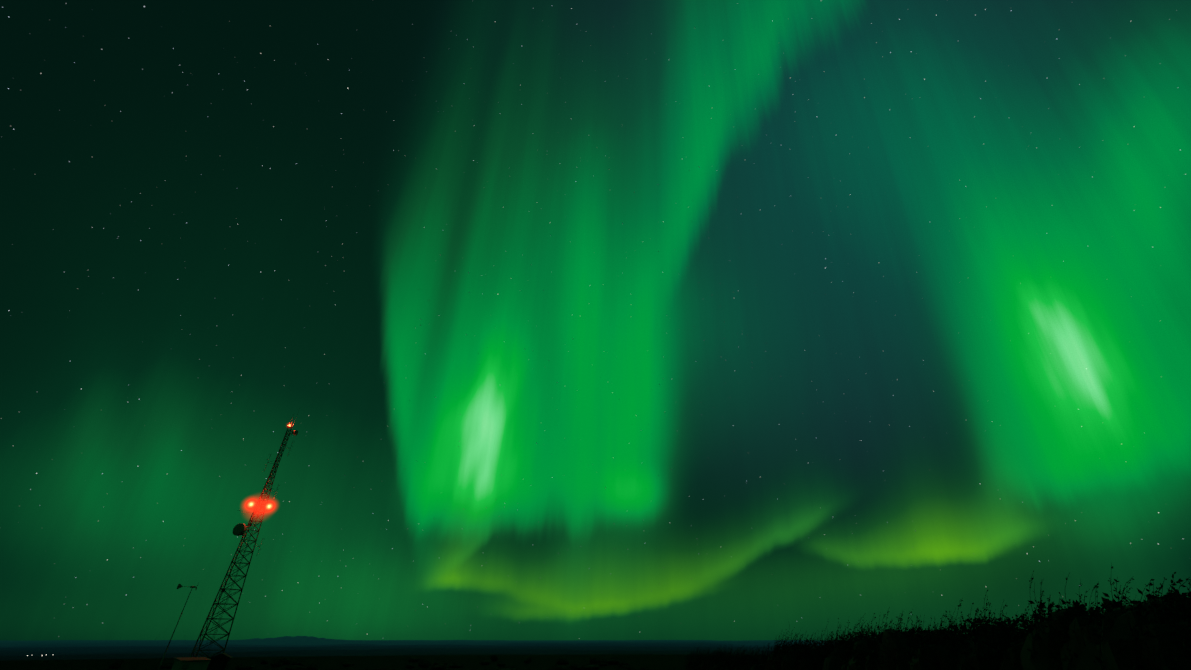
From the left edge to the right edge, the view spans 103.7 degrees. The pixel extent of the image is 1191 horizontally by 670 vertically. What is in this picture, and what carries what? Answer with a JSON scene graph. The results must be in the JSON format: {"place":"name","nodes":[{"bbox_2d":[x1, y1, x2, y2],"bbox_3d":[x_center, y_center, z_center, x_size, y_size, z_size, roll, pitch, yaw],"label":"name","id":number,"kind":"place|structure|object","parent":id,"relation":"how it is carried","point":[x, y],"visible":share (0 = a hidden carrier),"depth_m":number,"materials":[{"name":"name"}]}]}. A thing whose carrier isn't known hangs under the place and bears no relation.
{"place":"outdoors","nodes":[
{"label":"outdoors","id":0,"kind":"place"},
{"bbox_2d":[0,636,834,669],"bbox_3d":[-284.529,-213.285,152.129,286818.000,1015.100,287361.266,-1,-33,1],"label":"terrain","id":1,"kind":"structure","parent":0,"point":[326,654],"depth_m":4841.01,"materials":[{"name":"black"}]},
{"bbox_2d":[137,584,197,669],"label":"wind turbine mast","id":2,"kind":"object","parent":1,"relation":"on","point":[180,586],"visible":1,"depth_m":54.50,"materials":[{"name":"metal"}]},
{"bbox_2d":[171,657,210,669],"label":"equipment shelter","id":3,"kind":"object","parent":1,"relation":"on","point":[191,663],"visible":1,"depth_m":46.71,"materials":[{"name":"green metal"}]},
{"bbox_2d":[207,653,231,669],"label":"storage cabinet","id":4,"kind":"object","parent":1,"relation":"on","point":[221,661],"visible":1,"depth_m":39.32,"materials":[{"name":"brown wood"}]},
{"bbox_2d":[190,408,299,658],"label":"radio tower","id":5,"kind":"structure","parent":1,"relation":"on","point":[258,507],"depth_m":65.09,"materials":[{"name":"metal"}]},
{"bbox_2d":[687,641,764,669],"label":"willow shrubs","id":6,"kind":"object","parent":1,"relation":"on","point":[711,663],"visible":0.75,"depth_m":46.48,"materials":[{"name":"black plant"}]},
{"bbox_2d":[722,628,834,669],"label":"willow shrubs","id":7,"kind":"object","parent":1,"relation":"on","point":[752,663],"visible":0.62,"depth_m":29.81,"materials":[{"name":"black plant"}]},
{"bbox_2d":[772,607,1007,669],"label":"willow shrubs","id":8,"kind":"object","parent":1,"relation":"on","point":[886,649],"visible":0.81,"depth_m":16.56,"materials":[{"name":"black plant"}]},
{"bbox_2d":[903,565,1190,669],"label":"willow shrubs","id":9,"kind":"object","parent":1,"relation":"on","point":[1152,632],"visible":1,"depth_m":9.28,"materials":[{"name":"black plant"}]},
{"bbox_2d":[0,0,1190,640],"label":"sky","id":10,"kind":"structure","parent":0,"point":[720,320],"materials":[{"name":"green"}]}
]}

